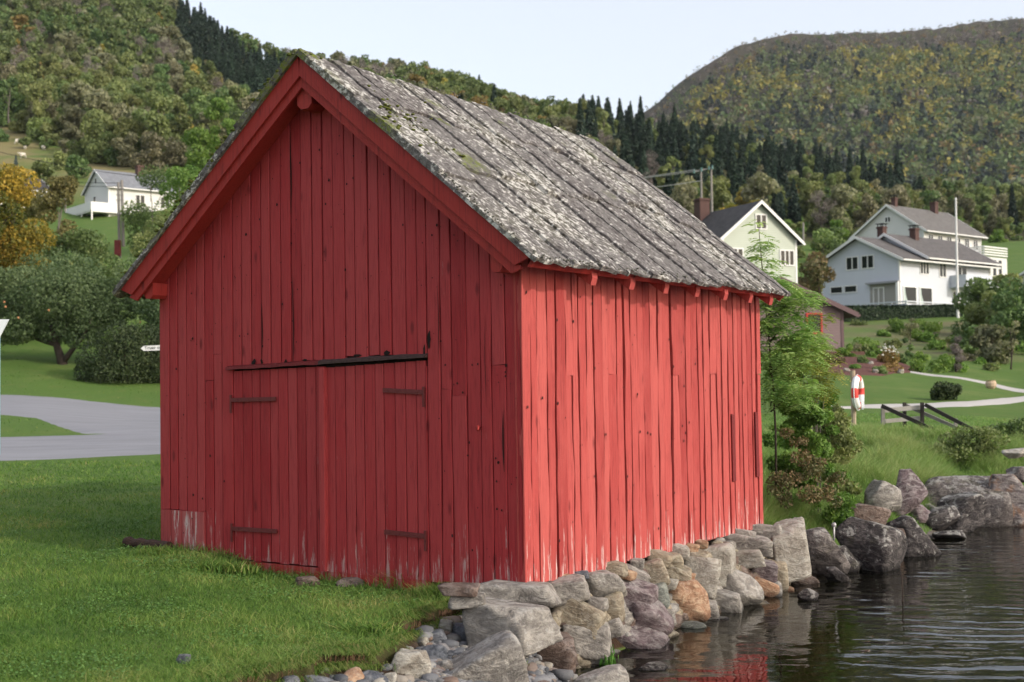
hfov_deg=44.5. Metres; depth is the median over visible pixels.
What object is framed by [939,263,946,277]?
window
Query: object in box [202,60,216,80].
broadleaf tree
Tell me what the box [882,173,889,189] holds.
spruce tree
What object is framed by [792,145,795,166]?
spruce tree
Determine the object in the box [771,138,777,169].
spruce tree
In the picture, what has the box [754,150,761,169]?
spruce tree
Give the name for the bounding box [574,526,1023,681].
water
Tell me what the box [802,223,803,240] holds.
utility pole
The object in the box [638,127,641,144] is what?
spruce tree
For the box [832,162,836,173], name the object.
spruce tree
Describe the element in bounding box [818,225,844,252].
bush
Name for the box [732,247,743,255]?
window
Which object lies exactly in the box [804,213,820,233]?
bush
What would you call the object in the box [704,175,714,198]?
broadleaf tree
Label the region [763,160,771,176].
spruce tree
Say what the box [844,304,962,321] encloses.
hedge
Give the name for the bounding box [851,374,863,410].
life ring
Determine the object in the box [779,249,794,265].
window
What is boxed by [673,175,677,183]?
spruce tree
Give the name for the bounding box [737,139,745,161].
spruce tree
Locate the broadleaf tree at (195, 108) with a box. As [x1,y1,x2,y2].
[182,87,207,127]
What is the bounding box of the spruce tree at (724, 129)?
[722,126,727,144]
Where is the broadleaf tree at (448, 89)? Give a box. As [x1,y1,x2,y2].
[440,81,452,94]
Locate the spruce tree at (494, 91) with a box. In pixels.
[490,84,498,110]
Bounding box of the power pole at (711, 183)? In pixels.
[692,165,713,211]
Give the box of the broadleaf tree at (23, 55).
[8,52,30,72]
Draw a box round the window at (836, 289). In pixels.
[830,286,842,293]
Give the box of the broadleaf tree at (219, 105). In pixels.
[203,97,235,152]
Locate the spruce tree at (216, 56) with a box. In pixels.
[213,39,219,71]
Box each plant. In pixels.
[826,357,845,362]
[836,347,845,356]
[849,364,860,368]
[857,356,869,362]
[872,365,887,374]
[876,354,887,362]
[881,348,903,371]
[897,337,914,363]
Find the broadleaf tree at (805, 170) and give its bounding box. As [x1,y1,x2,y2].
[800,166,812,181]
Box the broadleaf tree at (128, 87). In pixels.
[124,81,146,106]
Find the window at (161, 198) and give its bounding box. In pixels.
[160,196,169,208]
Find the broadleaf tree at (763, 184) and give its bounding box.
[740,171,781,205]
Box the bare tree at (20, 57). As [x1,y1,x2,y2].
[9,52,29,72]
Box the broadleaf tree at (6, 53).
[0,50,12,65]
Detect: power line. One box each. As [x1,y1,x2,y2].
[1,152,141,176]
[42,183,120,186]
[643,170,692,177]
[646,171,696,177]
[658,180,701,186]
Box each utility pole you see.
[114,180,124,260]
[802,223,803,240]
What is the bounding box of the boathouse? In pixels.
[112,48,790,589]
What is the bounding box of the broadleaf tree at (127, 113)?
[121,107,148,132]
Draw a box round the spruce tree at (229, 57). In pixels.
[226,49,234,76]
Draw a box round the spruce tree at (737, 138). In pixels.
[735,126,739,151]
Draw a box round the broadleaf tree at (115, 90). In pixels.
[104,80,125,112]
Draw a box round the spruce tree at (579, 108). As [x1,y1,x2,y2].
[575,97,587,135]
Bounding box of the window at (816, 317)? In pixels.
[806,313,822,333]
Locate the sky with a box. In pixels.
[183,0,1023,117]
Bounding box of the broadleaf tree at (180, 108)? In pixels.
[168,97,192,139]
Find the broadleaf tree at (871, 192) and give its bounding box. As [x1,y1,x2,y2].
[859,188,882,213]
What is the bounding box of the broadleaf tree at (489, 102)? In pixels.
[478,96,492,107]
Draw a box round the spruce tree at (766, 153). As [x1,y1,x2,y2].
[761,136,772,172]
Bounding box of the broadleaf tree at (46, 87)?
[26,80,56,110]
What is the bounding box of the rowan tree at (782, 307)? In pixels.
[741,219,836,484]
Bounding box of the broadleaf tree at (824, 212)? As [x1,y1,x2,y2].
[818,192,831,226]
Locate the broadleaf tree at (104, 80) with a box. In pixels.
[93,75,110,88]
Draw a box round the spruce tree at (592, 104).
[590,95,595,118]
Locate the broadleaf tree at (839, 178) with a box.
[824,171,850,186]
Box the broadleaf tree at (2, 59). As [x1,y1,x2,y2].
[0,52,5,65]
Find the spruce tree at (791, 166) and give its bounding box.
[787,149,795,172]
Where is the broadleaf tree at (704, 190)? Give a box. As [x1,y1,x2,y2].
[697,181,707,197]
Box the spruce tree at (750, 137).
[748,130,752,143]
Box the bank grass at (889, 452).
[761,412,1023,538]
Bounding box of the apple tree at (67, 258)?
[1,244,140,337]
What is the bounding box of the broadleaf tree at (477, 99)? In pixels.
[470,95,488,106]
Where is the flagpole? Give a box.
[955,198,958,317]
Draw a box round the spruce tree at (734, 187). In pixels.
[727,165,739,204]
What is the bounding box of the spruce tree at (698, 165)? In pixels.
[695,159,700,174]
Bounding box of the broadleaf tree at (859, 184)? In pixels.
[852,179,869,195]
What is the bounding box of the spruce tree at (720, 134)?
[717,127,726,153]
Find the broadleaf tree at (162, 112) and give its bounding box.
[155,102,169,122]
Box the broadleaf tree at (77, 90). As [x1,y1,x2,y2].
[57,79,94,129]
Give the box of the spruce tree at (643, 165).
[638,146,649,179]
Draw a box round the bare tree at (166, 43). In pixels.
[157,36,178,63]
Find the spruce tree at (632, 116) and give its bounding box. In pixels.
[629,101,635,136]
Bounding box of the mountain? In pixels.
[644,18,1023,189]
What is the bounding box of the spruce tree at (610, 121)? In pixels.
[605,100,615,139]
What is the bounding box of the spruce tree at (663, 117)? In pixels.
[659,111,667,137]
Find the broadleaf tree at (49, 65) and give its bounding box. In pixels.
[37,51,63,88]
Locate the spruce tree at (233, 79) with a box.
[230,74,236,83]
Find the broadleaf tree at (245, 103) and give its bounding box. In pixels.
[237,92,259,110]
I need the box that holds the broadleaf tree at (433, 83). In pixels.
[427,81,441,90]
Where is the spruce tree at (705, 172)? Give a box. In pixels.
[701,157,708,188]
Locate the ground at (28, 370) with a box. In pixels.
[0,0,1023,681]
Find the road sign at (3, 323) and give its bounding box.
[0,319,8,335]
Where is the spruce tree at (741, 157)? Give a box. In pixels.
[737,149,746,174]
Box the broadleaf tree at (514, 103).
[503,96,524,115]
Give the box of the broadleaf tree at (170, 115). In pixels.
[164,113,173,119]
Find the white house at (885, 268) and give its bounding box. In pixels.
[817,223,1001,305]
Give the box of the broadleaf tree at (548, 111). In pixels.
[542,106,557,117]
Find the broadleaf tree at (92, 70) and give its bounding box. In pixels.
[87,68,105,87]
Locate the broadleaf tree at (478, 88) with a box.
[465,77,491,98]
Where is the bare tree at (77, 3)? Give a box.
[69,0,81,11]
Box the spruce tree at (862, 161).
[859,144,868,176]
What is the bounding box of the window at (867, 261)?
[861,254,873,268]
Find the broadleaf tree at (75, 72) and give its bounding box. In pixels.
[66,65,82,82]
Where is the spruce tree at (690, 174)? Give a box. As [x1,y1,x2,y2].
[688,159,696,179]
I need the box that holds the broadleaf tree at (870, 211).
[851,193,879,228]
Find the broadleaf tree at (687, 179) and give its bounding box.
[679,175,696,212]
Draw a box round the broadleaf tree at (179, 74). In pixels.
[173,73,185,95]
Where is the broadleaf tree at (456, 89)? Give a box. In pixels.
[451,85,463,99]
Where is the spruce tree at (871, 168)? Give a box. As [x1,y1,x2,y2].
[867,163,874,183]
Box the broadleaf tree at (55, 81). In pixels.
[46,74,58,98]
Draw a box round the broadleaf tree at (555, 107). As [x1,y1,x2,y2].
[551,104,561,114]
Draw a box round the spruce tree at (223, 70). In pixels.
[221,63,226,80]
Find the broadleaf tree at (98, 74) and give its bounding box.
[86,70,105,88]
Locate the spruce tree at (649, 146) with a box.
[646,132,654,161]
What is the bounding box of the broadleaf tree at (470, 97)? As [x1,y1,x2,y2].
[466,94,475,100]
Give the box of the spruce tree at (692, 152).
[686,131,697,174]
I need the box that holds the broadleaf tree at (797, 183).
[787,174,806,206]
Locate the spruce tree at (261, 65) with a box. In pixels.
[259,56,265,82]
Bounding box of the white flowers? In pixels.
[880,344,907,357]
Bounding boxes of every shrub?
[841,342,856,356]
[849,319,867,325]
[850,342,862,351]
[852,336,879,345]
[852,341,878,350]
[858,344,874,353]
[865,344,881,356]
[875,345,884,353]
[876,329,891,336]
[883,338,902,347]
[886,326,894,331]
[887,317,902,325]
[891,321,905,332]
[898,324,917,334]
[908,358,928,372]
[909,328,928,341]
[909,350,930,361]
[912,319,926,325]
[919,324,940,330]
[919,331,938,341]
[923,321,942,331]
[923,338,946,349]
[927,353,955,372]
[929,381,962,400]
[930,355,968,372]
[935,337,950,344]
[962,353,975,360]
[974,357,985,363]
[982,361,1000,370]
[1014,340,1023,354]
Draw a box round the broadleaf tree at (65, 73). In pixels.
[60,69,72,83]
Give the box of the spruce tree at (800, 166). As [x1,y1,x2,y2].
[797,152,803,177]
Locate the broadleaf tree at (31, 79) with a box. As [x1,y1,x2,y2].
[20,72,33,109]
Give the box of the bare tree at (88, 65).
[80,56,101,71]
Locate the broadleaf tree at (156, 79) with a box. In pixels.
[148,75,161,93]
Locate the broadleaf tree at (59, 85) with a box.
[54,80,68,113]
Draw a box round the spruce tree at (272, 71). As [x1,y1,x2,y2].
[270,61,274,76]
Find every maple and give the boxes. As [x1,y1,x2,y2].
[0,162,57,287]
[0,190,40,314]
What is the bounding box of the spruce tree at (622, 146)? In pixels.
[619,133,625,159]
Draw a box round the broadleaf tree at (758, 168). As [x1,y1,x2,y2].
[745,164,766,198]
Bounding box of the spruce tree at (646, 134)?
[644,127,648,145]
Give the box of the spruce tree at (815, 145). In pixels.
[812,138,818,153]
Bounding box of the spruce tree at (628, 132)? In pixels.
[625,122,632,149]
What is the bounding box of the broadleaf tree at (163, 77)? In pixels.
[154,72,174,97]
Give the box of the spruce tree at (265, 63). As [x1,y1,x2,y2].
[263,56,267,76]
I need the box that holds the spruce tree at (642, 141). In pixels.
[636,133,645,166]
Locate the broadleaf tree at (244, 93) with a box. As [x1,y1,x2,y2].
[234,88,247,103]
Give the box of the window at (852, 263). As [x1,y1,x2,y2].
[846,256,858,270]
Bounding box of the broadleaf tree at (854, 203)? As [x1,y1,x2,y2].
[848,194,861,229]
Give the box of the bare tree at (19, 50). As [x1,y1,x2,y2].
[10,45,20,62]
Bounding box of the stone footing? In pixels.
[435,524,819,673]
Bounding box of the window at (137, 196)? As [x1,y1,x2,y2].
[135,194,144,204]
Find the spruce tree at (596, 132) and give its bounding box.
[592,117,599,141]
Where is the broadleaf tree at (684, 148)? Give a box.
[682,131,698,159]
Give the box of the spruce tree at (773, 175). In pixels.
[769,164,777,207]
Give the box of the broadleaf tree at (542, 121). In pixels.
[538,118,549,124]
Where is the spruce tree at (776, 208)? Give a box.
[771,187,783,219]
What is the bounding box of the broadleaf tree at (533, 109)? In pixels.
[527,105,541,121]
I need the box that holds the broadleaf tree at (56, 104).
[42,92,59,123]
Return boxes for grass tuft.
[113,543,187,555]
[183,556,250,573]
[201,560,261,575]
[239,652,315,664]
[253,642,333,656]
[296,634,387,655]
[326,617,413,638]
[366,571,440,591]
[404,577,450,600]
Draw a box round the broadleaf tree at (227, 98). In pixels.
[205,87,235,109]
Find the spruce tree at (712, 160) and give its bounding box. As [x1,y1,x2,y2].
[707,157,716,188]
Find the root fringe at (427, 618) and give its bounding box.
[241,609,455,681]
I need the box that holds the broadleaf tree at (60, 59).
[50,54,63,62]
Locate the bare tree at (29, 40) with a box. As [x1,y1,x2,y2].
[21,31,42,60]
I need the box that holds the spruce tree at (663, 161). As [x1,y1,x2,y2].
[657,144,664,165]
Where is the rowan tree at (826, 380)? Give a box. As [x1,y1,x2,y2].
[778,312,850,513]
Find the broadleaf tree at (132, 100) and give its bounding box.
[124,94,141,117]
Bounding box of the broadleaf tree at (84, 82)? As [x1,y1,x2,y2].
[70,77,91,111]
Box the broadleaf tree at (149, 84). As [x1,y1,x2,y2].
[139,77,156,101]
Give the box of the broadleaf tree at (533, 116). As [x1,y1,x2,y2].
[526,112,537,121]
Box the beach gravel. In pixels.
[320,615,577,681]
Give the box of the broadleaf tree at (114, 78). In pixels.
[111,76,124,95]
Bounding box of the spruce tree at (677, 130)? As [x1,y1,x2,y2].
[675,122,679,143]
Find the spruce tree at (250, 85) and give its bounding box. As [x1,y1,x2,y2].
[248,78,253,93]
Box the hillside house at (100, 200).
[65,165,176,219]
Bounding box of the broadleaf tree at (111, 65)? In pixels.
[104,61,116,82]
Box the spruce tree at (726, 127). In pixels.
[724,119,729,139]
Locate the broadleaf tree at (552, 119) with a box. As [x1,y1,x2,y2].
[546,115,558,127]
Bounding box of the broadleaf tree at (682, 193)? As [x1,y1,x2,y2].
[669,181,697,214]
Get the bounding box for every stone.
[175,654,190,664]
[281,675,299,681]
[295,576,319,585]
[304,674,333,681]
[336,577,364,586]
[344,667,364,681]
[363,670,388,681]
[384,672,396,681]
[419,637,428,645]
[421,644,447,658]
[431,628,446,640]
[437,660,452,668]
[438,619,453,632]
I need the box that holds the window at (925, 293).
[919,287,932,304]
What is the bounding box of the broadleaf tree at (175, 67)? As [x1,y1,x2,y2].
[166,60,182,77]
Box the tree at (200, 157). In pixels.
[173,126,220,203]
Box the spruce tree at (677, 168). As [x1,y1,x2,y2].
[674,162,680,181]
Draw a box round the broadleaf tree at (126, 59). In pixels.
[120,52,142,71]
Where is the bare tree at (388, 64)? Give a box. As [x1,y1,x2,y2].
[380,63,393,73]
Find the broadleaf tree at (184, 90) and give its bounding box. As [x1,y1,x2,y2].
[178,86,192,115]
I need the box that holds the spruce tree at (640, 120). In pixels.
[634,96,646,137]
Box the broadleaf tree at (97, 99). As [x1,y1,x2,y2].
[80,88,114,127]
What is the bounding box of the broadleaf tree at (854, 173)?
[848,165,861,191]
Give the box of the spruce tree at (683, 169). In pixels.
[680,165,686,177]
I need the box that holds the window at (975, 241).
[973,239,977,250]
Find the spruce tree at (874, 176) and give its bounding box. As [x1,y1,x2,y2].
[872,172,876,188]
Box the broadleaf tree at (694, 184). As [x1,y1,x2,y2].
[689,180,698,187]
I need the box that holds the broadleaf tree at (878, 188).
[861,179,882,196]
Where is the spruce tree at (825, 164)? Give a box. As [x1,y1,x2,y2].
[823,154,827,177]
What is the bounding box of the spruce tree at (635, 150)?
[632,137,638,164]
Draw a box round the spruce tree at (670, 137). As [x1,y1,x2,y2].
[669,129,673,151]
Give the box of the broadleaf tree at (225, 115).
[219,112,228,134]
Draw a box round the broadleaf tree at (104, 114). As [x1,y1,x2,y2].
[95,108,118,131]
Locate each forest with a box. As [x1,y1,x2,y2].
[0,0,974,200]
[633,17,1023,193]
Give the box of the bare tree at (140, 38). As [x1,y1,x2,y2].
[133,35,150,55]
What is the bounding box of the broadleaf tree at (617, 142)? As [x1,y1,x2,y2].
[605,138,620,154]
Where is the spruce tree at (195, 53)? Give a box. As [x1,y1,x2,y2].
[192,44,197,62]
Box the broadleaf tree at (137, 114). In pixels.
[131,108,151,145]
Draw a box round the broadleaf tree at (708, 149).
[698,144,714,173]
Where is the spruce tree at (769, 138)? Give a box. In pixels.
[767,130,770,148]
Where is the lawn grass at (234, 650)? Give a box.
[0,459,449,681]
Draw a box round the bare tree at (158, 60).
[147,56,163,76]
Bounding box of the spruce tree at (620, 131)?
[617,116,625,140]
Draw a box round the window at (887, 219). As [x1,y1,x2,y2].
[884,216,890,222]
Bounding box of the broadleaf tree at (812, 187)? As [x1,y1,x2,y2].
[799,180,825,220]
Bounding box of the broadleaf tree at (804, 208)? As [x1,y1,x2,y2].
[800,183,809,216]
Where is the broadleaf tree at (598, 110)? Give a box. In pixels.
[593,107,604,122]
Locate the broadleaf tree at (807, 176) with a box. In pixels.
[795,172,810,192]
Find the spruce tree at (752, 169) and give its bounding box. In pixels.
[747,151,761,199]
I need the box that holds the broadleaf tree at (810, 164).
[806,160,814,170]
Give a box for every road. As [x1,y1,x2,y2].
[0,395,159,433]
[0,433,159,460]
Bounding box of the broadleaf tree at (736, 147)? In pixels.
[734,143,739,163]
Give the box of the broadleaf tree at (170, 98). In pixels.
[166,94,192,122]
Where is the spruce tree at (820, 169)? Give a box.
[818,166,824,180]
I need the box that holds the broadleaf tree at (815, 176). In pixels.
[808,172,823,181]
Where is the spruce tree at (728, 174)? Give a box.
[726,169,730,189]
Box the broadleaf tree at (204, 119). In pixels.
[194,109,209,130]
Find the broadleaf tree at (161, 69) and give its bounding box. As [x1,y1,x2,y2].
[155,63,169,73]
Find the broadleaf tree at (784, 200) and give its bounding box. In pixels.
[781,185,786,211]
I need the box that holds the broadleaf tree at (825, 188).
[817,187,830,211]
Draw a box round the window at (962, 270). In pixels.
[958,266,966,274]
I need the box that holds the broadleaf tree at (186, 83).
[183,68,205,88]
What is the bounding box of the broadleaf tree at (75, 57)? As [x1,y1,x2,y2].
[66,51,80,78]
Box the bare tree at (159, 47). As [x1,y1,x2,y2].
[152,40,168,62]
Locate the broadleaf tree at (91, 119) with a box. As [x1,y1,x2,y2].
[80,108,103,150]
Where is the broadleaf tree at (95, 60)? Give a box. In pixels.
[87,56,104,70]
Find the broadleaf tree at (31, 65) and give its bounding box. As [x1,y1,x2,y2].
[16,57,40,81]
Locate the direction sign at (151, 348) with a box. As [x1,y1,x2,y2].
[141,345,159,350]
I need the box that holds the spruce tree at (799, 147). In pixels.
[795,141,804,170]
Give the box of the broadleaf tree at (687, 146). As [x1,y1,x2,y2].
[684,144,689,163]
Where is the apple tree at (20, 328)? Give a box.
[0,263,140,364]
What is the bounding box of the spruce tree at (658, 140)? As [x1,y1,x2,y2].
[654,135,664,160]
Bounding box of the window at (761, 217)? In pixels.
[755,214,766,229]
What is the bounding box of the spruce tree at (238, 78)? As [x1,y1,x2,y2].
[236,71,240,84]
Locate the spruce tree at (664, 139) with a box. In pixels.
[660,121,668,158]
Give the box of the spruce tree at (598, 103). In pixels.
[594,96,600,118]
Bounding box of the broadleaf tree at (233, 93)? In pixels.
[228,85,243,102]
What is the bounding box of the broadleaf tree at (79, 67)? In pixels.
[71,64,89,76]
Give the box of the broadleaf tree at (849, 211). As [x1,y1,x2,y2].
[827,201,856,229]
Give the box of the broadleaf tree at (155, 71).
[151,63,160,90]
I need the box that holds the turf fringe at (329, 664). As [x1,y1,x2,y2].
[194,599,560,681]
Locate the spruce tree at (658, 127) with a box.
[655,121,660,142]
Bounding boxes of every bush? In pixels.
[0,128,9,141]
[8,109,29,132]
[17,136,31,146]
[26,116,61,140]
[30,159,54,181]
[38,136,52,148]
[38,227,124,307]
[39,122,72,145]
[42,150,67,170]
[46,113,66,135]
[58,126,84,153]
[64,154,91,178]
[65,138,85,157]
[69,247,127,291]
[73,320,159,383]
[81,140,110,163]
[87,131,116,145]
[103,136,125,165]
[110,131,138,166]
[128,130,166,168]
[133,132,156,161]
[155,136,187,166]
[170,132,182,159]
[176,139,195,165]
[220,126,226,135]
[762,337,842,457]
[765,427,847,508]
[766,390,857,524]
[784,219,806,231]
[790,221,805,238]
[796,233,806,257]
[798,251,835,295]
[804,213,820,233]
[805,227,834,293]
[807,236,830,259]
[809,216,823,232]
[813,403,863,504]
[818,225,832,230]
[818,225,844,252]
[820,236,845,252]
[829,220,842,235]
[838,227,850,240]
[844,220,859,238]
[926,425,1010,463]
[948,335,966,371]
[950,277,1000,335]
[950,324,978,355]
[964,290,1012,341]
[968,323,1014,363]
[982,222,990,234]
[984,417,1023,438]
[987,229,1008,242]
[989,289,1023,350]
[992,272,1022,292]
[996,212,1010,230]
[997,276,1023,303]
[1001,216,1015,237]
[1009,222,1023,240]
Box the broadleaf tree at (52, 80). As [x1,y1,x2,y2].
[36,75,57,96]
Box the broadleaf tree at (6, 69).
[0,63,18,80]
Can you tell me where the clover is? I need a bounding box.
[0,509,428,681]
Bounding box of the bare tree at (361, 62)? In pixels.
[359,57,364,68]
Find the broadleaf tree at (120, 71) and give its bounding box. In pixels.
[113,63,132,83]
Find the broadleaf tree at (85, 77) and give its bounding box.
[79,72,93,85]
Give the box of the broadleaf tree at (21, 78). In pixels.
[6,73,30,110]
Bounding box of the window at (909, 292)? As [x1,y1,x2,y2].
[903,286,916,303]
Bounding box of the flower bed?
[822,356,910,375]
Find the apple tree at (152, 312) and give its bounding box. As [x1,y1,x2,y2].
[110,256,159,340]
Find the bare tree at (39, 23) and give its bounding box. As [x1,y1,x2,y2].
[33,19,45,36]
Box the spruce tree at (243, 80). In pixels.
[239,65,247,84]
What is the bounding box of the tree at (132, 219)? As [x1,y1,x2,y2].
[120,164,178,261]
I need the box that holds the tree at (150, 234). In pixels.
[129,208,173,257]
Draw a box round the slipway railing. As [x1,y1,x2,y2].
[881,402,973,430]
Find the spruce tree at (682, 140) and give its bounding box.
[677,120,686,163]
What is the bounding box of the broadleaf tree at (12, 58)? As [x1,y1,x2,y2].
[9,55,19,87]
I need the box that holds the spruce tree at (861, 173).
[859,163,863,179]
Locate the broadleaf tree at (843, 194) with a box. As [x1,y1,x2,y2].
[822,183,858,228]
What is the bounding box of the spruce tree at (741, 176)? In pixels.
[736,159,745,186]
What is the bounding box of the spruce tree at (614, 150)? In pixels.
[612,145,617,155]
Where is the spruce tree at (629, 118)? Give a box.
[624,106,633,143]
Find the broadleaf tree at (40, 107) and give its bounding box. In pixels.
[28,83,50,131]
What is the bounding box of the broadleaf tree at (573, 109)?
[569,99,593,118]
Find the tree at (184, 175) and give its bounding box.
[158,164,200,220]
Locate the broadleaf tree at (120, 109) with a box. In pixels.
[109,102,126,125]
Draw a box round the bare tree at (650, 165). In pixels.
[646,150,659,180]
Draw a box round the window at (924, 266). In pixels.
[919,262,929,274]
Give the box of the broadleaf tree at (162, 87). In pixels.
[152,82,170,96]
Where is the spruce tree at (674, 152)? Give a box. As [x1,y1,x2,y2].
[670,130,680,167]
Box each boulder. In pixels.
[391,648,431,678]
[451,630,528,681]
[452,623,466,640]
[462,597,562,656]
[574,664,629,681]
[638,661,667,670]
[771,517,811,582]
[797,588,818,600]
[806,527,850,573]
[824,566,848,581]
[835,516,907,571]
[838,545,860,572]
[851,503,890,524]
[864,480,902,511]
[886,515,941,556]
[895,468,927,515]
[910,504,930,522]
[922,505,959,530]
[924,475,1012,527]
[932,530,966,537]
[937,491,990,531]
[989,474,1023,526]
[1001,448,1023,458]
[1006,466,1023,482]
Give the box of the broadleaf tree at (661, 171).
[655,165,671,190]
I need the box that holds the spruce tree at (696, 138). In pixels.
[693,129,698,150]
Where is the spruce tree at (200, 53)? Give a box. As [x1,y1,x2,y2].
[198,45,203,59]
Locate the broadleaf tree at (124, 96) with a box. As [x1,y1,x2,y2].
[121,92,133,110]
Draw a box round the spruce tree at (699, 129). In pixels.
[697,124,700,136]
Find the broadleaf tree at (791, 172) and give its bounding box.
[786,170,798,185]
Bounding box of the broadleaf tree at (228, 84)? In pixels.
[213,79,232,94]
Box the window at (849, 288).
[844,285,856,292]
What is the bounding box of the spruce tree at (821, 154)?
[818,143,824,163]
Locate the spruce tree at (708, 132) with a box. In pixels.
[706,129,713,146]
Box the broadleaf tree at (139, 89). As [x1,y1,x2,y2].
[121,83,145,107]
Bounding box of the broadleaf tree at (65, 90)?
[60,83,74,114]
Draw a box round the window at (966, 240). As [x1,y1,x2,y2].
[964,238,969,246]
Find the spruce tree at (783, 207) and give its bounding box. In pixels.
[776,182,786,220]
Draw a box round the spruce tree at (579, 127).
[575,114,585,135]
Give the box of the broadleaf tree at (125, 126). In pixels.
[113,116,145,155]
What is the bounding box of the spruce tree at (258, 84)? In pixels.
[252,63,262,95]
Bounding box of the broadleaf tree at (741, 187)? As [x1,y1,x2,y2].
[734,184,746,205]
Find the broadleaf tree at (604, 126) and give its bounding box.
[597,111,612,144]
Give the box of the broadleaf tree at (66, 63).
[60,59,75,77]
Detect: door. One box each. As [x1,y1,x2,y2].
[230,366,325,567]
[327,361,427,579]
[873,287,883,304]
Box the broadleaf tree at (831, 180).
[826,173,835,187]
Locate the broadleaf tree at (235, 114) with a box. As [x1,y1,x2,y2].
[228,109,244,127]
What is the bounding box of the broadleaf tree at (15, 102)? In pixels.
[0,76,25,127]
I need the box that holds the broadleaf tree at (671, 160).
[665,156,683,177]
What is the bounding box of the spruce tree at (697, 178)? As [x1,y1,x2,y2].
[695,167,707,197]
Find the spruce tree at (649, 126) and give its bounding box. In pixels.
[647,120,654,150]
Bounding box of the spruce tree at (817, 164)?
[813,152,820,172]
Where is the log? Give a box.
[122,536,172,550]
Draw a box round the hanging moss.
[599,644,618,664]
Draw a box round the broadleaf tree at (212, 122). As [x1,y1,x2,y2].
[197,106,222,144]
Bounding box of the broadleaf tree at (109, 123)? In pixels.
[101,116,118,138]
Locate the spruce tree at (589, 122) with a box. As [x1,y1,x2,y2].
[584,99,593,136]
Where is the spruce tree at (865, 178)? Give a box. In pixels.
[863,172,868,181]
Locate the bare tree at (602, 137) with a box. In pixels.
[598,130,611,144]
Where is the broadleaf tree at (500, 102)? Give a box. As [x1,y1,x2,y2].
[493,96,509,112]
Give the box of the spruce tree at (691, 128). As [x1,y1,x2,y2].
[688,122,693,141]
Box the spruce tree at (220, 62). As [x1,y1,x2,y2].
[218,52,222,70]
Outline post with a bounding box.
[850,371,855,425]
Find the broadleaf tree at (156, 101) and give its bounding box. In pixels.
[145,90,175,159]
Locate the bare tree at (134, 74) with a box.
[128,64,141,81]
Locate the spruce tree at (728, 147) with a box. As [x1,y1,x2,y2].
[726,134,730,155]
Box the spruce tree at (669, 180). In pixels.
[662,168,674,195]
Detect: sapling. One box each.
[903,318,918,357]
[1004,320,1020,369]
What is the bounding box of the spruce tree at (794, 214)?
[785,178,802,227]
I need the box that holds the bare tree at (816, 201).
[810,191,836,226]
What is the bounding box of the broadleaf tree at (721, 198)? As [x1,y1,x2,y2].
[713,179,734,210]
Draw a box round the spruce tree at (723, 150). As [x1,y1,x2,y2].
[719,134,727,170]
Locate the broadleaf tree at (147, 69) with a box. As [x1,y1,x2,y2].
[141,63,157,90]
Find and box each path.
[832,396,1023,408]
[910,371,1023,392]
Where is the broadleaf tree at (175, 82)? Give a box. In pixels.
[166,76,184,96]
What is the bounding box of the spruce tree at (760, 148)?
[758,142,762,161]
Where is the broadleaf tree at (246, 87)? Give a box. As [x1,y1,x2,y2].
[239,84,250,98]
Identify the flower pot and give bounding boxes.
[985,380,996,388]
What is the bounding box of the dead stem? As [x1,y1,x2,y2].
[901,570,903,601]
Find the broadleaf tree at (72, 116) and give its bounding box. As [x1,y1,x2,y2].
[58,106,86,141]
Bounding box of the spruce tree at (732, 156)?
[725,135,737,176]
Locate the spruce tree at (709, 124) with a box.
[705,114,713,135]
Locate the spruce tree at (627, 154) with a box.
[623,140,635,168]
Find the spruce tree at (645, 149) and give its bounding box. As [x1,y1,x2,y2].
[637,145,647,170]
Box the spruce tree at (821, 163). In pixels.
[820,158,823,171]
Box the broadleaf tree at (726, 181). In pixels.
[710,175,730,208]
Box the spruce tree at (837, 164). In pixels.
[835,157,842,183]
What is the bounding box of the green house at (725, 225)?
[693,198,805,283]
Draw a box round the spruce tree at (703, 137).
[701,129,706,146]
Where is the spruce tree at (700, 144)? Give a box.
[697,137,702,157]
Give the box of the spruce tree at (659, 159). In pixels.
[652,147,662,185]
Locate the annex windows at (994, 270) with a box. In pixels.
[990,260,1001,275]
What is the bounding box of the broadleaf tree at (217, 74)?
[206,71,225,90]
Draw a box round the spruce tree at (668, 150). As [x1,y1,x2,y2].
[663,142,672,178]
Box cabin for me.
[759,276,864,354]
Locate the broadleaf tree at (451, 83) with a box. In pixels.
[445,81,464,99]
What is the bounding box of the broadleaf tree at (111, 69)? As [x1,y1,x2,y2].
[106,60,118,76]
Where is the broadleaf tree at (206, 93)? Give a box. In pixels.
[195,91,209,131]
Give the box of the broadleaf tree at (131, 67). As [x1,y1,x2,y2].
[127,65,146,91]
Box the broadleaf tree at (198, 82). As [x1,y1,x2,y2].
[188,73,214,101]
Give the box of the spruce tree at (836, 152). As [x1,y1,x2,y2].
[833,147,843,183]
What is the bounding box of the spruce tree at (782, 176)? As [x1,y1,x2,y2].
[776,145,789,210]
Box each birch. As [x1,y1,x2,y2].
[14,38,22,53]
[20,192,45,252]
[30,174,79,265]
[189,63,199,73]
[735,190,752,204]
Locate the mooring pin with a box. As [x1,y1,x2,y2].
[831,522,835,539]
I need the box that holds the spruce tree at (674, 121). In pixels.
[671,103,677,133]
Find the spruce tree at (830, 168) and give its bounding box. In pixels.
[825,154,833,178]
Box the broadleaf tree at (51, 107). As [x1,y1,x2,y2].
[24,99,54,122]
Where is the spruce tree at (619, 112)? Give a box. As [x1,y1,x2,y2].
[616,98,624,130]
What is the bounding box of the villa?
[848,195,1007,287]
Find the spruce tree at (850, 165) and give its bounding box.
[844,148,853,190]
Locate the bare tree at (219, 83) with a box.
[208,76,223,87]
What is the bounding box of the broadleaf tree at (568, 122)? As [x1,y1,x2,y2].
[556,116,576,133]
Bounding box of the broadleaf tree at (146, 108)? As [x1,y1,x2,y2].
[135,106,150,111]

